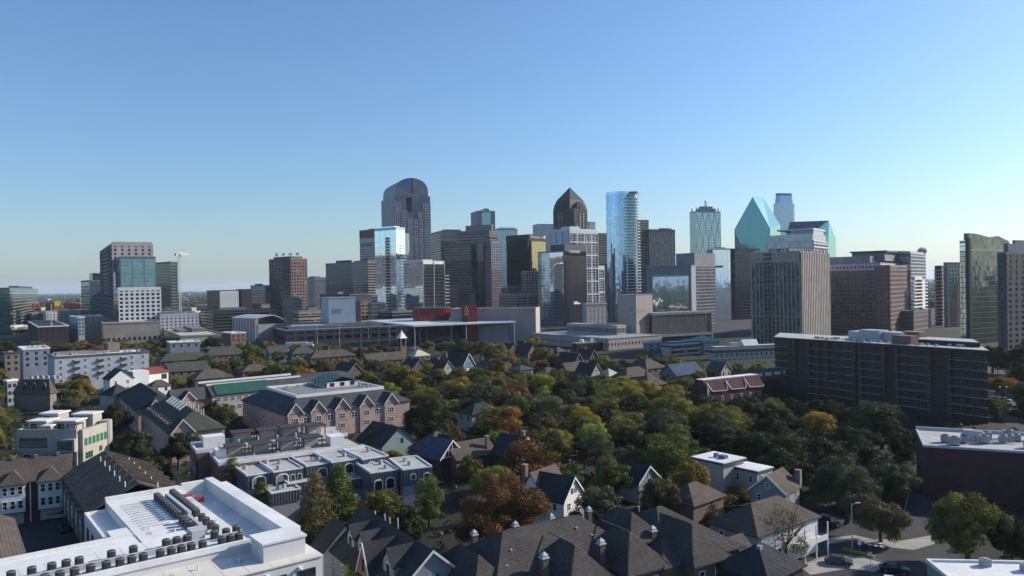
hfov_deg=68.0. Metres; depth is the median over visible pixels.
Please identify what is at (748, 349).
apartment block
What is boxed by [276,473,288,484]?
arched window
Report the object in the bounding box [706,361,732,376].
house
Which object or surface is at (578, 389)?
tree
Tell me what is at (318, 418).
window
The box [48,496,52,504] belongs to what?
window
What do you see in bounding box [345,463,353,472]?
arched window
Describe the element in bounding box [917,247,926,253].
observation tower
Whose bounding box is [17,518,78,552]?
court pavement
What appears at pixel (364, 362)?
tree
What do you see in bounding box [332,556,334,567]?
window
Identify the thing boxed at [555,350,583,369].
house
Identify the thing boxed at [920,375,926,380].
window
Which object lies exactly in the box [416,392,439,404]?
tree
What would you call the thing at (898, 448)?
tree
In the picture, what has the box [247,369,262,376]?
tree
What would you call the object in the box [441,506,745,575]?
shingle flats
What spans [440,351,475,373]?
turreted house
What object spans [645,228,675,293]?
office tower
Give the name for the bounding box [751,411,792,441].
tree
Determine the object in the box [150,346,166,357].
tree
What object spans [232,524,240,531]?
condenser
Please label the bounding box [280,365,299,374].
tree
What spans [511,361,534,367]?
tree
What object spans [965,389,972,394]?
window
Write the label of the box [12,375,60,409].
mansard house
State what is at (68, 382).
tree
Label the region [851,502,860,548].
light mast
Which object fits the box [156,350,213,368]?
house
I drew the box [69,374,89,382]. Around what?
tree
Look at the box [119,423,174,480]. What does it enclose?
lane
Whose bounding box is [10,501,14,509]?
window
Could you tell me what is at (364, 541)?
dormered house
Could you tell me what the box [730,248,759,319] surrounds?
office tower
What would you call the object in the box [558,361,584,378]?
house
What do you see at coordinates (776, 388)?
tree
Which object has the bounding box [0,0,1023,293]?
sky
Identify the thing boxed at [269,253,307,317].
office tower
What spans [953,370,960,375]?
window
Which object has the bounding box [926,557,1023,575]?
shed
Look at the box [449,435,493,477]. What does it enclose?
house
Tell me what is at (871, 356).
window
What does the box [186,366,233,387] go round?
house
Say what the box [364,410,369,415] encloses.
window
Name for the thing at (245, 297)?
cube building
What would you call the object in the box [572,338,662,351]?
apartment block
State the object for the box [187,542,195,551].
condenser
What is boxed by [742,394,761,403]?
tree
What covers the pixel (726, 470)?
flat house
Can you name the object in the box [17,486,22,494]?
window
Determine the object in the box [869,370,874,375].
window
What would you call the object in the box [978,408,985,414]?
window
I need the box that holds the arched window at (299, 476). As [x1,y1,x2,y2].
[297,473,301,479]
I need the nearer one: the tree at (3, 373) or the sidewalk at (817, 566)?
the sidewalk at (817, 566)
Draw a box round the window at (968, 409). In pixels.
[966,407,972,412]
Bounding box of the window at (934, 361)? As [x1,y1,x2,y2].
[932,359,937,364]
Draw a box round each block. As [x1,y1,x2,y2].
[0,286,37,335]
[1,350,20,384]
[3,378,17,406]
[17,345,49,378]
[26,313,28,324]
[28,320,68,345]
[29,311,42,320]
[32,302,38,311]
[43,310,57,320]
[46,300,61,310]
[47,342,149,388]
[57,309,81,329]
[64,300,80,309]
[69,315,84,342]
[79,314,102,341]
[81,273,100,314]
[156,261,178,310]
[158,311,198,339]
[166,339,200,353]
[200,306,269,332]
[221,331,245,345]
[250,284,269,303]
[252,304,269,308]
[282,296,301,324]
[292,307,320,324]
[307,276,325,308]
[320,292,367,308]
[356,300,367,319]
[368,295,377,319]
[378,309,412,319]
[461,305,477,342]
[501,286,522,293]
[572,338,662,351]
[617,294,652,333]
[642,340,661,350]
[646,265,695,311]
[661,338,700,355]
[705,339,774,360]
[773,329,989,423]
[830,250,898,329]
[874,265,907,330]
[901,309,930,330]
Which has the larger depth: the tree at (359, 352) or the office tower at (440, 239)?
the office tower at (440, 239)
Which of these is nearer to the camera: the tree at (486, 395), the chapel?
the tree at (486, 395)
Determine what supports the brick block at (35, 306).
on the ground at (206, 291)
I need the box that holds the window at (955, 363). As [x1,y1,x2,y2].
[953,361,960,366]
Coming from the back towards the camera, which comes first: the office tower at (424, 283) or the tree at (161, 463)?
the office tower at (424, 283)
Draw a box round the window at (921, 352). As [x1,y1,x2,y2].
[919,350,925,354]
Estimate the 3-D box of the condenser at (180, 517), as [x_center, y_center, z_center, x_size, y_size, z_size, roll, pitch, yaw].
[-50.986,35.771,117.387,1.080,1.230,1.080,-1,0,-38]
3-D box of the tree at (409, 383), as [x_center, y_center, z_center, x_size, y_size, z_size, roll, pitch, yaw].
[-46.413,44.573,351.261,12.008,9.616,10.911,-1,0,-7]
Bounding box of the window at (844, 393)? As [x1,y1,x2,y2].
[842,391,847,395]
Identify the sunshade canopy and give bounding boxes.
[367,318,515,345]
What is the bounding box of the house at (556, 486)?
[521,463,583,521]
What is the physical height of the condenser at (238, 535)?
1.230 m
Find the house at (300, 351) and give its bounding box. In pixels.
[286,345,313,363]
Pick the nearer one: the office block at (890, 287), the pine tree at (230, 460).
the pine tree at (230, 460)
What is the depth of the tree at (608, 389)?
294.91 m
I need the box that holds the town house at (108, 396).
[98,384,126,412]
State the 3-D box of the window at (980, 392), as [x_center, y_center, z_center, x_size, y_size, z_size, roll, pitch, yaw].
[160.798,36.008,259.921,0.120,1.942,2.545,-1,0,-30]
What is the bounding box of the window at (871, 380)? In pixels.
[869,378,874,383]
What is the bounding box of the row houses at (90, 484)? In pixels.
[60,450,175,542]
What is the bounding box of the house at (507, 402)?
[501,392,540,426]
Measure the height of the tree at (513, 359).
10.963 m
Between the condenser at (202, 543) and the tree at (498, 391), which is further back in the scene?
the tree at (498, 391)
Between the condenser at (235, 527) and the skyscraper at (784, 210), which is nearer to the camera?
the condenser at (235, 527)
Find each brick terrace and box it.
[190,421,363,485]
[691,373,763,405]
[730,367,785,396]
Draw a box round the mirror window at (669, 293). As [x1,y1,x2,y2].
[653,276,688,310]
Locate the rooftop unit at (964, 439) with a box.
[960,435,969,443]
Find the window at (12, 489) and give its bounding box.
[10,487,14,495]
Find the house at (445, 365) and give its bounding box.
[425,357,453,381]
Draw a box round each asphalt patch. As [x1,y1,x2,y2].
[835,573,868,575]
[888,550,912,554]
[921,513,928,525]
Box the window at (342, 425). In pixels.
[340,422,345,427]
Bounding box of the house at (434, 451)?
[416,435,459,478]
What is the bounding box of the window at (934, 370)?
[932,368,937,373]
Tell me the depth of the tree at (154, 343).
629.37 m
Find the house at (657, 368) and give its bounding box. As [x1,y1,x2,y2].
[632,356,664,377]
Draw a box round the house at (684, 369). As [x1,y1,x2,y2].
[658,360,703,379]
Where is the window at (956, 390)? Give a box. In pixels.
[954,387,960,393]
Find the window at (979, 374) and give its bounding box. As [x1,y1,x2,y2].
[977,372,984,377]
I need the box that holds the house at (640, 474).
[616,460,661,503]
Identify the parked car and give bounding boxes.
[43,511,64,519]
[56,522,69,532]
[818,513,842,527]
[824,554,853,566]
[879,562,909,574]
[998,397,1011,401]
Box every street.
[797,493,959,575]
[987,366,1023,431]
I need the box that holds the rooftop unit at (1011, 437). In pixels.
[1005,434,1014,441]
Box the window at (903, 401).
[900,398,905,403]
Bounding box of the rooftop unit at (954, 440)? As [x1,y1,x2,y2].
[948,435,959,445]
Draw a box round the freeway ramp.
[0,335,20,338]
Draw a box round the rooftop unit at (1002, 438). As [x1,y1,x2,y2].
[998,435,1007,441]
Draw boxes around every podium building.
[80,299,159,343]
[582,302,606,323]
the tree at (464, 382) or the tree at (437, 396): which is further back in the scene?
the tree at (464, 382)
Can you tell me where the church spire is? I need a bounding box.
[469,277,474,304]
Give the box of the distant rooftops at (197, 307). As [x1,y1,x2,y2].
[39,292,934,312]
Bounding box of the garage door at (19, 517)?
[5,512,23,522]
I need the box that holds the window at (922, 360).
[920,358,926,363]
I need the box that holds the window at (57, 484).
[55,482,59,489]
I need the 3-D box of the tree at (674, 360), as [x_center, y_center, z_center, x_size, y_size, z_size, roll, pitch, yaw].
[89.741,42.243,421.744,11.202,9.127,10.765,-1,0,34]
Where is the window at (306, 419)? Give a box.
[303,417,309,422]
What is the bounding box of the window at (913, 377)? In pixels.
[909,374,915,379]
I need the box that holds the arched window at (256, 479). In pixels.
[252,476,265,488]
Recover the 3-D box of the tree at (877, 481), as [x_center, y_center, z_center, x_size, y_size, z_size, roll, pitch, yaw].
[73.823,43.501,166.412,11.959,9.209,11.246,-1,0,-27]
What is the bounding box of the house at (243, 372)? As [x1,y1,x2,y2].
[235,361,265,377]
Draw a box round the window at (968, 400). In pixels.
[966,398,972,403]
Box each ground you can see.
[0,329,1023,575]
[39,279,933,332]
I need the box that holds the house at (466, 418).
[456,402,500,431]
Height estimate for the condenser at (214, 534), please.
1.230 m
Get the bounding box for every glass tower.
[374,226,409,309]
[494,227,517,287]
[606,191,640,321]
[706,247,733,314]
[959,233,1008,343]
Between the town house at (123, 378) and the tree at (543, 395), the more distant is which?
the town house at (123, 378)
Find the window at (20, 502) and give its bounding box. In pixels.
[18,500,22,508]
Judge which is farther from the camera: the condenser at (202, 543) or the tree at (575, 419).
the tree at (575, 419)
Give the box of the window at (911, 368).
[909,366,915,371]
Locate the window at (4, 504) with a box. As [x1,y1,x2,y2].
[2,502,7,510]
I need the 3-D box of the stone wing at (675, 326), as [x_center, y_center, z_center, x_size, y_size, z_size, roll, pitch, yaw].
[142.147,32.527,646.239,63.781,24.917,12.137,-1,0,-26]
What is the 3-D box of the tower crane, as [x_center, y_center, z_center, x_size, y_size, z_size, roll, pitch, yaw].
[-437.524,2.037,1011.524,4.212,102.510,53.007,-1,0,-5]
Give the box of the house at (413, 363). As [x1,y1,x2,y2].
[401,356,422,370]
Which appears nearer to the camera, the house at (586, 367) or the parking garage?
the house at (586, 367)
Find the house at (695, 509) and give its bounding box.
[663,481,726,524]
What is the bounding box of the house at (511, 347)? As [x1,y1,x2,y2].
[504,341,517,352]
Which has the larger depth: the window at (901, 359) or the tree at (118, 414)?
the window at (901, 359)
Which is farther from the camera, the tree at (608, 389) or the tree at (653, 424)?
the tree at (608, 389)
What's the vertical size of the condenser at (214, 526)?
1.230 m
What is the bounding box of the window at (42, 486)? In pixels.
[40,483,45,491]
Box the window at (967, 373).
[965,371,972,376]
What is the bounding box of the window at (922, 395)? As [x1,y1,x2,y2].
[920,392,926,397]
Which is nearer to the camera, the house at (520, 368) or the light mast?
the light mast
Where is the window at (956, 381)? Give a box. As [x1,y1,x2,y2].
[953,378,960,384]
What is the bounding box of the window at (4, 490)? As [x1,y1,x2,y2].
[2,488,6,496]
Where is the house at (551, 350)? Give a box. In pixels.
[541,348,556,359]
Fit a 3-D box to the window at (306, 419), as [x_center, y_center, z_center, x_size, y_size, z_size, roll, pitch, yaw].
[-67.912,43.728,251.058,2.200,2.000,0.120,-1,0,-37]
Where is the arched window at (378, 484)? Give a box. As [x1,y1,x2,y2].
[374,479,382,491]
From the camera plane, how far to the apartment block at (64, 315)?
1015.76 m
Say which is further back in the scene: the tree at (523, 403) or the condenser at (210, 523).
the tree at (523, 403)
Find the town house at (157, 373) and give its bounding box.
[142,366,169,382]
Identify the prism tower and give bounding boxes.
[734,197,779,251]
[786,221,835,256]
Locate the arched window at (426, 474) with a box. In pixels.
[423,472,430,480]
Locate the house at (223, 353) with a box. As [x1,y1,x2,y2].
[204,344,245,363]
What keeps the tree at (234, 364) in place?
on the neighbourhood ground at (452, 511)
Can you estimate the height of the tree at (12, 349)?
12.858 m
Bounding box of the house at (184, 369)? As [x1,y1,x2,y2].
[165,360,207,380]
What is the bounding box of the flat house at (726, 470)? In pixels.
[690,451,774,495]
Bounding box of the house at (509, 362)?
[499,357,514,371]
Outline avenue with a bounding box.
[353,344,496,349]
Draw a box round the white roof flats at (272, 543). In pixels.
[0,477,322,575]
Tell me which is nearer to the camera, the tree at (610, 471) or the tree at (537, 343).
the tree at (610, 471)
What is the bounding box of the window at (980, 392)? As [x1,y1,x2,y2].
[978,390,984,395]
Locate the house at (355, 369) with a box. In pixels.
[333,360,361,381]
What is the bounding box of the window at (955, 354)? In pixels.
[953,352,960,357]
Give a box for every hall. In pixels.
[163,325,221,348]
[232,314,289,341]
[321,297,360,322]
[451,307,539,343]
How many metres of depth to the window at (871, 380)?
295.50 m
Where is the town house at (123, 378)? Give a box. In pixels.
[102,368,148,390]
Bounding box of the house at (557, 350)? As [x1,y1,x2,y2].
[553,347,566,354]
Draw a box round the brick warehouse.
[916,426,1023,505]
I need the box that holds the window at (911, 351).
[909,349,915,354]
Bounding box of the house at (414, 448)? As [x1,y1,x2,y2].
[407,431,455,455]
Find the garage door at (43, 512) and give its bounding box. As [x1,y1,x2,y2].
[40,507,60,519]
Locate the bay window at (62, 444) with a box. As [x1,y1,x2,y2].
[56,438,77,451]
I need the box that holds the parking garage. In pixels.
[499,293,538,307]
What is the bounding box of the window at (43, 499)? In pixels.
[40,497,45,505]
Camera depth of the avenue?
622.55 m
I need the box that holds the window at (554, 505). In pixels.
[553,503,556,510]
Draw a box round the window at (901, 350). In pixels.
[899,348,904,353]
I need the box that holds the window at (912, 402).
[910,399,915,404]
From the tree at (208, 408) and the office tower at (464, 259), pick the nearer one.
the tree at (208, 408)
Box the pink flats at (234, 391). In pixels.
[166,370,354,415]
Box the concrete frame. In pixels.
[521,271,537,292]
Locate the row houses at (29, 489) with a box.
[0,452,73,522]
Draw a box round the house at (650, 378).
[629,371,668,387]
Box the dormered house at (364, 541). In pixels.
[310,506,454,575]
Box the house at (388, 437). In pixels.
[355,421,417,455]
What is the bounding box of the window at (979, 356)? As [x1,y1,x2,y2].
[977,354,984,359]
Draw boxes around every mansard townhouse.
[234,463,271,500]
[259,458,303,485]
[265,483,300,521]
[284,478,313,513]
[291,456,329,491]
[314,450,357,475]
[329,472,362,512]
[342,445,388,464]
[355,460,398,500]
[389,455,431,510]
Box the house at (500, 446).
[489,430,538,474]
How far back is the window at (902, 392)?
284.39 m
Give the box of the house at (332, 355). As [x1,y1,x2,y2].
[302,347,355,369]
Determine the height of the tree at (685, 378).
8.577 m
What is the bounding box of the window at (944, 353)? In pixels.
[942,351,946,356]
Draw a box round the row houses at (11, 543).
[0,514,26,558]
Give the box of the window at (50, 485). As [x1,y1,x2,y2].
[48,482,52,490]
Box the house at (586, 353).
[577,347,597,362]
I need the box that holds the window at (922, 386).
[920,384,926,389]
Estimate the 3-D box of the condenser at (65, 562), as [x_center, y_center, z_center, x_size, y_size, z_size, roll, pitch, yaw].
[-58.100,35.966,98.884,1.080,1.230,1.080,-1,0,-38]
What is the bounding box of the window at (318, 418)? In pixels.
[316,415,321,421]
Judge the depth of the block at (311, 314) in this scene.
858.97 m
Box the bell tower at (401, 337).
[397,331,406,359]
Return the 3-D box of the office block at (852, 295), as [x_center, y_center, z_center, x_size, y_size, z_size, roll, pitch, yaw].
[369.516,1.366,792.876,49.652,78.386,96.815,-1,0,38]
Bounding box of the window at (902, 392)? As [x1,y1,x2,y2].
[900,390,905,395]
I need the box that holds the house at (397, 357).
[361,350,403,369]
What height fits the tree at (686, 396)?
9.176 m
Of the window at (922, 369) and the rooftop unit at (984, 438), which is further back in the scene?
the window at (922, 369)
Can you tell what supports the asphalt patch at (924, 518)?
on the street at (919, 506)
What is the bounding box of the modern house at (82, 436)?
[17,410,112,467]
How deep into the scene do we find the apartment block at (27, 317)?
1074.20 m
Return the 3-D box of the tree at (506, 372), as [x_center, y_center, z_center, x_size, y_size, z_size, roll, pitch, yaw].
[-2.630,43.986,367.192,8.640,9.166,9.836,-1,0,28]
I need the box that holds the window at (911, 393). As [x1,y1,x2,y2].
[909,391,915,396]
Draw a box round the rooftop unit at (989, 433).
[981,431,991,439]
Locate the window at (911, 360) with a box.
[909,357,915,362]
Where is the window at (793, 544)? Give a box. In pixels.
[791,542,794,553]
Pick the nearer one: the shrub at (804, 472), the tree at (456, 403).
the shrub at (804, 472)
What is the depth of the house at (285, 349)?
514.85 m
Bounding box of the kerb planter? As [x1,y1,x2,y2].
[842,547,875,558]
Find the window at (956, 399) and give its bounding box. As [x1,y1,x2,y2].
[954,396,960,402]
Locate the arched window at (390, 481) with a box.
[385,477,394,488]
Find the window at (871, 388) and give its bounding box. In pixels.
[869,386,874,391]
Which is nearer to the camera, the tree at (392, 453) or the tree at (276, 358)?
the tree at (392, 453)
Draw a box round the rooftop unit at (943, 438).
[940,434,949,442]
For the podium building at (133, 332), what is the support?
on the ground at (206, 291)
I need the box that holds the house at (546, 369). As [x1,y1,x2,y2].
[533,367,552,375]
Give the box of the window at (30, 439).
[19,438,46,447]
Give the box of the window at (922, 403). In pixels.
[920,401,926,406]
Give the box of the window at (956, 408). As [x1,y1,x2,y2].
[954,405,960,410]
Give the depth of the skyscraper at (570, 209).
1232.01 m
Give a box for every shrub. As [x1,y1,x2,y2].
[704,501,723,521]
[710,485,737,508]
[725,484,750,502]
[772,465,814,479]
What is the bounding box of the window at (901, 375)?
[899,373,904,378]
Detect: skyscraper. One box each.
[381,178,431,259]
[553,187,587,229]
[689,199,720,252]
[773,193,794,234]
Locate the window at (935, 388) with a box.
[932,385,937,390]
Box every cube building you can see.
[207,290,238,308]
[236,289,251,308]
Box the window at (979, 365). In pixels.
[977,363,984,368]
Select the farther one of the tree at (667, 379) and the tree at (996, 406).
the tree at (667, 379)
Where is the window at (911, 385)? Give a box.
[909,383,915,387]
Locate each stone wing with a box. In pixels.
[532,331,661,349]
[567,323,625,334]
[649,310,712,341]
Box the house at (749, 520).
[706,495,828,562]
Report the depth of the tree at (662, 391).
269.66 m
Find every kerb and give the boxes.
[806,553,831,563]
[832,553,866,557]
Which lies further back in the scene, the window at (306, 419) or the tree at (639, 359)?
the tree at (639, 359)
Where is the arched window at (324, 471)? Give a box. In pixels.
[317,467,327,476]
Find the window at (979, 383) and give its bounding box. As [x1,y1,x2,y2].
[977,381,984,386]
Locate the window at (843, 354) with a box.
[841,352,846,356]
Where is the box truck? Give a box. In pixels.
[285,342,313,346]
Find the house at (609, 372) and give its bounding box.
[603,368,616,378]
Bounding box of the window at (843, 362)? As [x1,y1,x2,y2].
[841,360,846,364]
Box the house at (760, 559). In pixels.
[715,542,807,575]
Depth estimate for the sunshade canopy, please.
638.91 m
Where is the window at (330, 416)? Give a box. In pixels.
[327,414,333,420]
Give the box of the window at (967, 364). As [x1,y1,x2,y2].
[965,362,972,367]
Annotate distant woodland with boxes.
[38,279,934,322]
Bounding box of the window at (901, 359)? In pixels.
[899,357,904,361]
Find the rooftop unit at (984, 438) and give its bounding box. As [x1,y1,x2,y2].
[979,434,989,443]
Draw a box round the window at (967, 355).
[965,353,972,358]
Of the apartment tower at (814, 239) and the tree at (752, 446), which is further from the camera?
the apartment tower at (814, 239)
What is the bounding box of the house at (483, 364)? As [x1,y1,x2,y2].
[476,360,493,370]
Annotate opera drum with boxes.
[412,307,450,320]
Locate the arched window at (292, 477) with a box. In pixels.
[290,474,294,480]
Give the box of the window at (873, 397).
[869,394,875,399]
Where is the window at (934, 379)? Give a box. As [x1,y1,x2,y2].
[932,376,937,381]
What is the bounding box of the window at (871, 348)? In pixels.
[869,346,874,351]
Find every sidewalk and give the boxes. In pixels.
[803,556,882,574]
[826,535,882,543]
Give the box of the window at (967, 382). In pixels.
[965,380,972,385]
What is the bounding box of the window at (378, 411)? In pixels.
[376,408,381,413]
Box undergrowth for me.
[0,344,1023,557]
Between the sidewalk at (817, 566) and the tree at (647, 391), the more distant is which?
the tree at (647, 391)
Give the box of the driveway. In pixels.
[876,536,942,549]
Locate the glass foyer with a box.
[408,325,461,345]
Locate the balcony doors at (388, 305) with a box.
[385,237,390,309]
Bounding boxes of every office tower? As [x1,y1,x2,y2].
[112,256,161,321]
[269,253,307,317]
[325,260,353,293]
[354,258,375,294]
[359,228,374,259]
[403,259,449,309]
[431,229,473,261]
[444,231,497,307]
[465,224,493,231]
[471,208,494,229]
[533,224,552,250]
[537,244,586,325]
[587,222,594,229]
[598,233,607,310]
[637,220,648,293]
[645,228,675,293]
[676,253,715,323]
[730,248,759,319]
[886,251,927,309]
[943,262,960,327]
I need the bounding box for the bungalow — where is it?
[747,467,801,505]
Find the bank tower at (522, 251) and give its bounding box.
[506,234,546,286]
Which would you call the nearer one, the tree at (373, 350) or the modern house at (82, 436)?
the modern house at (82, 436)
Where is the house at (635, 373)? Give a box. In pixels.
[612,366,653,381]
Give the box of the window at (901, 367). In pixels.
[899,365,904,369]
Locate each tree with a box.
[0,340,18,354]
[0,368,9,387]
[0,389,7,400]
[0,405,21,425]
[0,417,13,435]
[0,427,7,449]
[0,454,19,459]
[5,343,27,350]
[28,341,51,346]
[48,345,58,352]
[52,395,81,410]
[53,383,76,399]
[55,343,81,351]
[60,388,89,411]
[64,379,75,387]
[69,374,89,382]
[70,378,95,400]
[71,340,88,347]
[77,343,105,349]
[95,338,107,345]
[100,340,127,348]
[102,403,134,436]
[108,426,153,458]
[119,339,131,347]
[128,342,152,349]
[139,455,176,484]
[147,339,161,348]
[149,353,156,363]
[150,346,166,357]
[158,431,200,469]
[159,337,179,347]
[170,375,190,388]
[197,354,215,365]
[200,336,221,346]
[201,400,218,416]
[209,361,231,372]
[210,403,243,433]
[221,455,240,487]
[227,356,243,370]
[232,366,242,376]
[233,343,243,350]
[240,342,266,364]
[242,355,271,366]
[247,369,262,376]
[252,481,270,506]
[258,340,275,349]
[260,362,291,375]
[271,350,285,361]
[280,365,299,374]
[288,357,313,369]
[289,344,306,350]
[291,469,338,536]
[296,367,314,374]
[308,359,336,371]
[309,346,324,350]
[321,344,337,349]
[322,462,360,523]
[333,358,343,365]
[338,346,352,351]
[341,560,355,575]
[348,358,363,368]
[351,347,367,358]
[352,489,410,525]
[354,370,377,384]
[358,357,366,365]
[362,359,386,377]
[363,430,375,441]
[367,347,382,353]
[372,344,392,351]
[380,364,419,390]
[381,381,401,394]
[383,359,398,371]
[385,450,401,457]
[386,347,396,351]
[394,503,427,539]
[399,371,425,390]
[399,397,457,441]
[400,375,420,392]
[406,384,432,407]
[412,473,445,527]
[414,376,437,392]
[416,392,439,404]
[418,362,435,376]
[419,340,434,352]
[420,389,446,410]
[427,368,445,377]
[427,371,459,384]
[429,399,456,420]
[432,376,477,394]
[434,382,453,398]
[436,340,455,354]
[443,384,475,402]
[444,424,465,441]
[446,399,463,419]
[448,368,464,375]
[452,470,552,543]
[454,338,473,352]
[454,372,465,380]
[456,454,483,481]
[460,389,496,407]
[464,381,498,394]
[465,367,493,382]
[466,341,488,359]
[467,417,496,437]
[468,366,480,372]
[469,374,488,383]
[469,464,515,498]
[473,405,517,432]
[480,342,511,360]
[480,376,516,390]
[484,357,507,371]
[484,428,508,444]
[488,371,504,377]
[490,387,508,399]
[491,389,516,406]
[494,404,524,434]
[497,373,531,391]
[497,436,564,482]
[503,370,512,374]
[505,356,518,363]
[506,379,531,396]
[509,394,540,422]
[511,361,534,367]
[511,426,538,440]
[515,338,534,344]
[520,370,532,377]
[522,411,566,434]
[524,371,551,393]
[526,372,555,396]
[526,395,568,419]
[530,337,545,345]
[532,365,542,375]
[533,395,550,410]
[534,347,550,359]
[534,428,574,461]
[535,359,551,368]
[538,392,550,409]
[546,371,567,380]
[547,355,557,367]
[549,368,568,377]
[549,380,586,397]
[555,376,569,382]
[555,388,575,404]
[557,463,584,482]
[560,413,599,444]
[562,404,587,418]
[564,405,605,432]
[565,396,578,406]
[566,484,622,521]
[567,373,588,382]
[570,430,627,466]
[575,378,603,396]
[575,422,607,440]
[576,396,605,411]
[576,451,588,468]
[587,456,634,493]
[588,374,610,388]
[589,355,611,367]
[590,391,625,413]
[591,407,615,425]
[594,383,618,403]
[599,361,616,370]
[602,379,628,391]
[603,415,639,447]
[607,363,624,372]
[607,376,630,383]
[611,380,660,402]
[611,411,645,440]
[616,398,645,411]
[616,445,647,464]
[618,391,651,423]
[619,359,634,367]
[633,354,651,364]
[636,475,682,511]
[638,431,693,481]
[639,433,663,455]
[643,386,683,409]
[643,408,692,436]
[645,390,698,425]
[652,355,672,365]
[659,374,673,385]
[659,422,691,445]
[663,384,686,399]
[668,356,682,363]
[668,377,693,393]
[669,458,710,487]
[673,376,694,380]
[677,439,710,455]
[680,390,691,399]
[687,360,704,367]
[687,407,706,428]
[688,392,714,408]
[690,402,746,427]
[692,370,707,380]
[695,414,745,448]
[706,370,719,377]
[724,395,745,407]
[728,430,777,462]
[731,362,744,371]
[735,396,771,434]
[736,412,755,433]
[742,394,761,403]
[746,363,767,370]
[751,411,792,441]
[755,402,778,425]
[755,446,815,484]
[758,400,779,407]
[763,377,792,399]
[764,397,785,407]
[766,503,809,558]
[768,406,804,433]
[774,433,809,461]
[778,430,822,457]
[783,398,810,417]
[799,410,836,438]
[800,436,842,471]
[805,398,821,412]
[807,450,882,523]
[810,398,850,431]
[815,454,854,481]
[823,426,886,447]
[838,434,879,465]
[843,399,881,429]
[845,468,879,491]
[849,496,914,543]
[853,404,906,448]
[865,459,923,503]
[866,451,905,474]
[875,402,909,422]
[884,427,915,458]
[886,430,915,462]
[923,490,1015,558]
[985,345,1012,372]
[986,519,1023,559]
[988,376,1017,396]
[988,396,1009,418]
[994,347,1023,368]
[1005,364,1023,381]
[1005,380,1023,394]
[1006,397,1023,421]
[1014,340,1023,347]
[1014,386,1023,402]
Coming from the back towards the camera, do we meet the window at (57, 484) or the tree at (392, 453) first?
the tree at (392, 453)
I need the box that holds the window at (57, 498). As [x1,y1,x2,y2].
[55,495,60,503]
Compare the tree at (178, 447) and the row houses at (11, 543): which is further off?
the tree at (178, 447)
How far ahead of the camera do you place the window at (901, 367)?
284.74 m
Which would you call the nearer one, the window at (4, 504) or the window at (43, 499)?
the window at (4, 504)
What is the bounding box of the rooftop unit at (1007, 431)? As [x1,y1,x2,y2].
[1003,429,1014,434]
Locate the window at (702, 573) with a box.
[699,570,704,575]
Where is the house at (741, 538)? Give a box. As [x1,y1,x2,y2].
[728,533,751,554]
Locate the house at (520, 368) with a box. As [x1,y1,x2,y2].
[507,365,534,376]
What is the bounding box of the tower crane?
[174,251,188,311]
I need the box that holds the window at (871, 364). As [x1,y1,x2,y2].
[869,362,874,367]
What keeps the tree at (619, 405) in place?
on the neighbourhood ground at (452, 511)
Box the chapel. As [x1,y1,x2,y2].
[407,350,429,361]
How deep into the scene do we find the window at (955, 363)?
266.83 m
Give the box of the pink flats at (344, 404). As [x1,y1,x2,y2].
[241,373,410,433]
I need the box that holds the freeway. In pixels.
[14,318,200,332]
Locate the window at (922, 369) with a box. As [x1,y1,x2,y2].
[920,367,926,372]
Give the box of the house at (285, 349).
[265,344,289,362]
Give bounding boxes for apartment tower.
[100,242,152,319]
[485,240,502,306]
[550,226,604,302]
[750,248,830,343]
[766,228,827,251]
[934,266,943,325]
[997,240,1023,350]
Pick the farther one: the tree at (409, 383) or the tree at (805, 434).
the tree at (409, 383)
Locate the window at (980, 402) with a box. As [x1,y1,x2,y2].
[978,399,985,405]
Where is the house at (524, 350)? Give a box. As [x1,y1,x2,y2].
[514,341,536,362]
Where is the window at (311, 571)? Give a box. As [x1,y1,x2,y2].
[297,566,315,575]
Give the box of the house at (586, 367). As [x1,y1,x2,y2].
[574,360,603,378]
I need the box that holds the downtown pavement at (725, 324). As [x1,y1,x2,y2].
[0,308,960,344]
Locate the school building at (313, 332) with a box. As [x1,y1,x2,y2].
[274,320,408,343]
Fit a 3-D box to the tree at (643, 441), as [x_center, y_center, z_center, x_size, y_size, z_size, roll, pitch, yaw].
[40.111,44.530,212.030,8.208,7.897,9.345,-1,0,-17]
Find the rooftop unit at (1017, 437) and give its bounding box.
[1011,433,1020,441]
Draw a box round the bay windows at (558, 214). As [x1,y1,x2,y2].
[555,214,586,229]
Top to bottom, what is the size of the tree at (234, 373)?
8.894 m
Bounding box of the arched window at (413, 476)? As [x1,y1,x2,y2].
[410,474,415,479]
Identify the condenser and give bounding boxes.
[6,569,15,575]
[27,565,36,574]
[40,572,49,575]
[47,561,56,570]
[55,569,64,575]
[61,558,70,567]
[70,566,79,575]
[74,556,83,564]
[86,563,95,573]
[101,559,110,569]
[107,549,115,557]
[115,557,124,566]
[127,554,136,564]
[129,545,137,553]
[139,552,147,561]
[156,548,164,557]
[162,538,170,546]
[164,502,171,510]
[166,504,173,512]
[167,546,175,555]
[171,508,178,516]
[172,536,180,544]
[174,510,180,519]
[177,544,185,553]
[178,515,185,523]
[181,517,188,526]
[183,534,190,541]
[184,520,192,529]
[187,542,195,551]
[193,508,199,517]
[198,513,205,521]
[198,539,206,548]
[202,516,209,525]
[207,520,214,529]
[210,529,218,539]
[211,524,218,530]
[217,535,225,544]
[222,527,229,533]
[226,533,234,542]
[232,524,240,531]
[235,532,242,540]
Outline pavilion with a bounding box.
[691,335,718,353]
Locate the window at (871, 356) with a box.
[869,354,874,359]
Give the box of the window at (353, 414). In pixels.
[351,411,356,417]
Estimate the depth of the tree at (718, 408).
236.69 m

